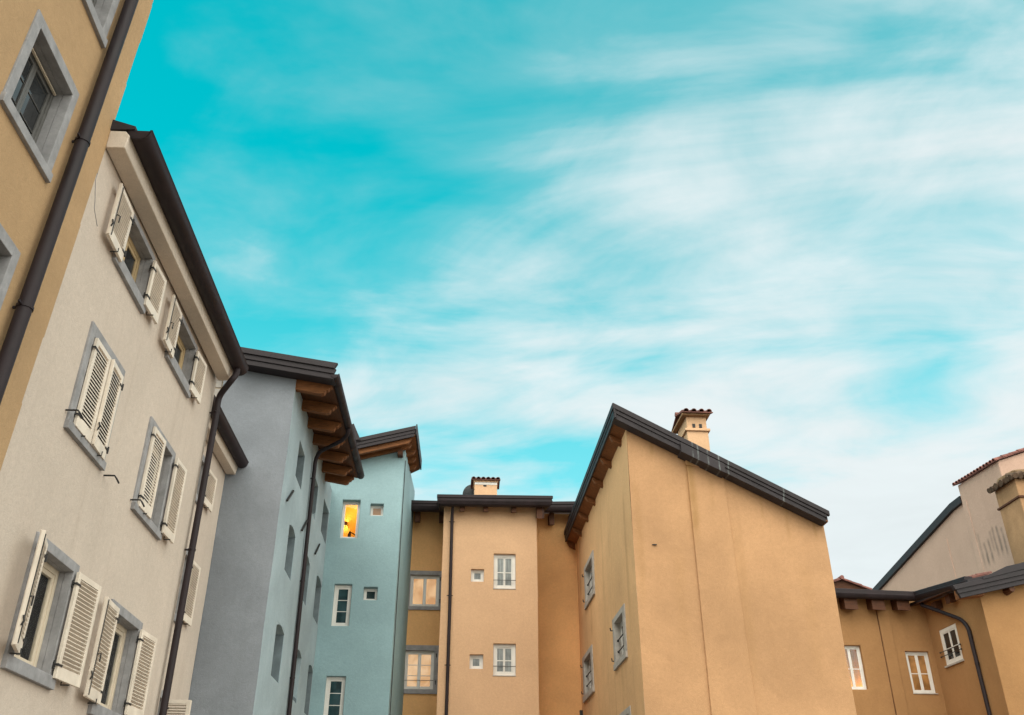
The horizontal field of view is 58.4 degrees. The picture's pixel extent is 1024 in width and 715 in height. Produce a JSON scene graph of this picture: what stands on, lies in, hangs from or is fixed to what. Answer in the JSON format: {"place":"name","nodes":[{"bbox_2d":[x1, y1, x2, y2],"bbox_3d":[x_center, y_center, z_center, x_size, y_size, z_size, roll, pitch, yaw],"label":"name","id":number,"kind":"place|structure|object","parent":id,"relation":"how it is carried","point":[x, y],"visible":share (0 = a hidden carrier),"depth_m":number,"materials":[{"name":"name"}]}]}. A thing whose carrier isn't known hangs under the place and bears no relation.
{"place":"outdoors","nodes":[
{"label":"outdoors","id":0,"kind":"place"},
{"bbox_2d":[0,0,152,469],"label":"tall house","id":1,"kind":"structure","parent":0,"point":[65,67],"depth_m":11.03,"materials":[{"name":"paint"}]},
{"bbox_2d":[0,223,20,309],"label":"window","id":2,"kind":"structure","parent":1,"relation":"in","point":[10,254],"depth_m":10.09,"materials":[{"name":"grey paint"}]},
{"bbox_2d":[0,9,78,182],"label":"window","id":3,"kind":"structure","parent":1,"relation":"in","point":[39,96],"depth_m":11.05,"materials":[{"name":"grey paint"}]},
{"bbox_2d":[82,0,119,47],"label":"window","id":4,"kind":"structure","parent":1,"relation":"in","point":[101,13],"depth_m":12.59,"materials":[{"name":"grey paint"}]},
{"bbox_2d":[0,120,248,714],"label":"cream house","id":5,"kind":"structure","parent":0,"point":[140,353],"depth_m":13.32,"materials":[{"name":"paint"}]},
{"bbox_2d":[0,531,79,689],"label":"window","id":6,"kind":"structure","parent":5,"relation":"in","point":[46,624],"depth_m":11.64,"materials":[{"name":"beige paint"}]},
{"bbox_2d":[63,321,125,470],"bbox_3d":[-5.886,0.552,12.765,0.290,1.603,1.480,2,-29,-3],"label":"window","id":7,"kind":"structure","parent":5,"relation":"in","point":[93,332],"depth_m":12.59,"materials":[{"name":"beige paint"}]},
{"bbox_2d":[87,599,142,714],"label":"window","id":8,"kind":"structure","parent":5,"relation":"in","point":[122,657],"depth_m":14.35,"materials":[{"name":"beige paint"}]},
{"bbox_2d":[111,213,155,313],"bbox_3d":[-5.895,-1.520,14.070,0.290,1.073,1.500,2,-29,-3],"label":"window","id":9,"kind":"structure","parent":5,"relation":"in","point":[134,268],"depth_m":14.41,"materials":[{"name":"grey stone"}]},
{"bbox_2d":[130,416,175,539],"bbox_3d":[-6.090,2.043,15.355,0.290,1.603,1.590,2,-29,-3],"label":"window","id":10,"kind":"structure","parent":5,"relation":"in","point":[153,524],"depth_m":15.69,"materials":[{"name":"beige paint"}]},
{"bbox_2d":[164,314,197,397],"bbox_3d":[-6.095,-0.101,16.643,0.290,1.083,1.590,2,-29,-3],"label":"window","id":11,"kind":"structure","parent":5,"relation":"in","point":[182,364],"depth_m":17.06,"materials":[{"name":"grey stone"}]},
{"bbox_2d":[157,395,248,714],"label":"cream house","id":12,"kind":"structure","parent":0,"point":[229,456],"depth_m":20.28,"materials":[{"name":"paint"}]},
{"bbox_2d":[157,690,162,714],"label":"window","id":13,"kind":"structure","parent":12,"relation":"in","point":[162,690],"depth_m":17.93,"materials":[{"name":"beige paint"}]},
{"bbox_2d":[174,548,187,622],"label":"window","id":14,"kind":"structure","parent":12,"relation":"in","point":[181,581],"depth_m":19.12,"materials":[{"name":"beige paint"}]},
{"bbox_2d":[195,455,204,504],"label":"window","id":15,"kind":"structure","parent":12,"relation":"in","point":[203,459],"depth_m":20.24,"materials":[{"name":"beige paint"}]},
{"bbox_2d":[214,380,222,396],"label":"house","id":16,"kind":"structure","parent":0,"point":[219,384],"depth_m":23.55,"materials":[{"name":"paint"}]},
{"bbox_2d":[188,347,364,714],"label":"grey blue house","id":17,"kind":"structure","parent":0,"point":[288,418],"depth_m":22.97,"materials":[{"name":"paint"}]},
{"bbox_2d":[309,424,421,714],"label":"turquoise house","id":18,"kind":"structure","parent":0,"point":[360,658],"depth_m":30.15,"materials":[{"name":"paint"}]},
{"bbox_2d":[324,677,345,714],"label":"window","id":19,"kind":"structure","parent":18,"relation":"in","point":[335,686],"depth_m":28.34,"materials":[{"name":"white paint"}]},
{"bbox_2d":[331,585,351,625],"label":"window","id":20,"kind":"structure","parent":18,"relation":"in","point":[342,594],"depth_m":29.70,"materials":[{"name":"white paint"}]},
{"bbox_2d":[340,502,359,537],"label":"window","id":21,"kind":"structure","parent":18,"relation":"in","point":[344,503],"depth_m":31.18,"materials":[{"name":"white paint"}]},
{"bbox_2d":[363,589,377,599],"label":"window","id":22,"kind":"structure","parent":18,"relation":"in","point":[369,594],"depth_m":30.00,"materials":[{"name":"white paint"}]},
{"bbox_2d":[370,506,383,515],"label":"window","id":23,"kind":"structure","parent":18,"relation":"in","point":[375,510],"depth_m":31.39,"materials":[{"name":"white paint"}]},
{"bbox_2d":[388,476,580,714],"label":"row house","id":24,"kind":"structure","parent":0,"point":[492,626],"depth_m":32.83,"materials":[{"name":"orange paint"}]},
{"bbox_2d":[403,645,438,693],"bbox_3d":[-3.359,11.220,32.908,1.435,1.683,0.233,2,-29,-3],"label":"window","id":25,"kind":"structure","parent":24,"relation":"in","point":[425,672],"depth_m":32.96,"materials":[{"name":"white paint"}]},
{"bbox_2d":[408,570,441,609],"bbox_3d":[-3.332,8.736,34.296,1.390,1.473,0.233,2,-29,-3],"label":"window","id":26,"kind":"structure","parent":24,"relation":"in","point":[429,582],"depth_m":34.37,"materials":[{"name":"white paint"}]},
{"bbox_2d":[463,485,473,494],"bbox_3d":[-1.599,5.659,36.880,0.579,1.060,0.638,20,-35,-32],"label":"satellite dish","id":27,"kind":"object","parent":24,"relation":"attached to","point":[468,490],"visible":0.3,"depth_m":36.94,"materials":[{"name":"black metal"}]},
{"bbox_2d":[469,655,482,668],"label":"window","id":28,"kind":"structure","parent":24,"relation":"in","point":[476,662],"depth_m":31.04,"materials":[{"name":"white paint"}]},
{"bbox_2d":[471,570,483,581],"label":"window","id":29,"kind":"structure","parent":24,"relation":"in","point":[476,575],"depth_m":32.48,"materials":[{"name":"white paint"}]},
{"bbox_2d":[493,554,515,588],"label":"window","id":30,"kind":"structure","parent":24,"relation":"in","point":[504,565],"depth_m":32.59,"materials":[{"name":"white paint"}]},
{"bbox_2d":[493,644,515,675],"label":"window","id":31,"kind":"structure","parent":24,"relation":"in","point":[504,655],"depth_m":31.12,"materials":[{"name":"white paint"}]},
{"bbox_2d":[115,0,1023,686],"label":"sky","id":32,"kind":"structure","parent":0,"point":[503,225],"materials":[{"name":"blue"}]},
{"bbox_2d":[564,403,855,714],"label":"gable house","id":33,"kind":"structure","parent":0,"point":[718,566],"depth_m":24.19,"materials":[{"name":"orange paint"}]},
{"bbox_2d":[580,644,594,702],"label":"window","id":34,"kind":"structure","parent":33,"relation":"in","point":[587,660],"depth_m":31.66,"materials":[{"name":"white paint"}]},
{"bbox_2d":[582,550,594,609],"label":"window","id":35,"kind":"structure","parent":33,"relation":"in","point":[589,575],"depth_m":32.08,"materials":[{"name":"white paint"}]},
{"bbox_2d":[610,603,627,670],"bbox_3d":[3.079,7.852,25.621,0.328,1.423,2.037,2,-29,-3],"label":"window","id":36,"kind":"structure","parent":33,"relation":"in","point":[619,630],"depth_m":26.04,"materials":[{"name":"white paint"}]},
{"bbox_2d":[619,706,630,714],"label":"window","id":37,"kind":"structure","parent":33,"relation":"in","point":[627,711],"depth_m":24.10,"materials":[{"name":"white paint"}]},
{"bbox_2d":[833,469,1023,714],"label":"corner house","id":38,"kind":"structure","parent":0,"point":[969,629],"depth_m":33.83,"materials":[{"name":"brown paint"}]},
{"bbox_2d":[844,646,866,689],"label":"window","id":39,"kind":"structure","parent":38,"relation":"in","point":[854,663],"depth_m":34.75,"materials":[{"name":"white paint"}]},
{"bbox_2d":[905,652,937,693],"bbox_3d":[15.328,11.833,34.390,0.970,1.580,0.200,2,-29,-3],"label":"window","id":40,"kind":"structure","parent":38,"relation":"in","point":[919,669],"depth_m":34.42,"materials":[{"name":"white paint"}]},
{"bbox_2d":[939,624,963,667],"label":"window","id":41,"kind":"structure","parent":38,"relation":"in","point":[953,655],"depth_m":33.59,"materials":[{"name":"white paint"}]},
{"label":"ground","id":42,"kind":"structure","parent":0,"visible":0},
{"bbox_2d":[872,448,1023,647],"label":"beige house","id":43,"kind":"structure","parent":42,"relation":"on","point":[963,534],"depth_m":40.02,"materials":[{"name":"paint"}]}
]}

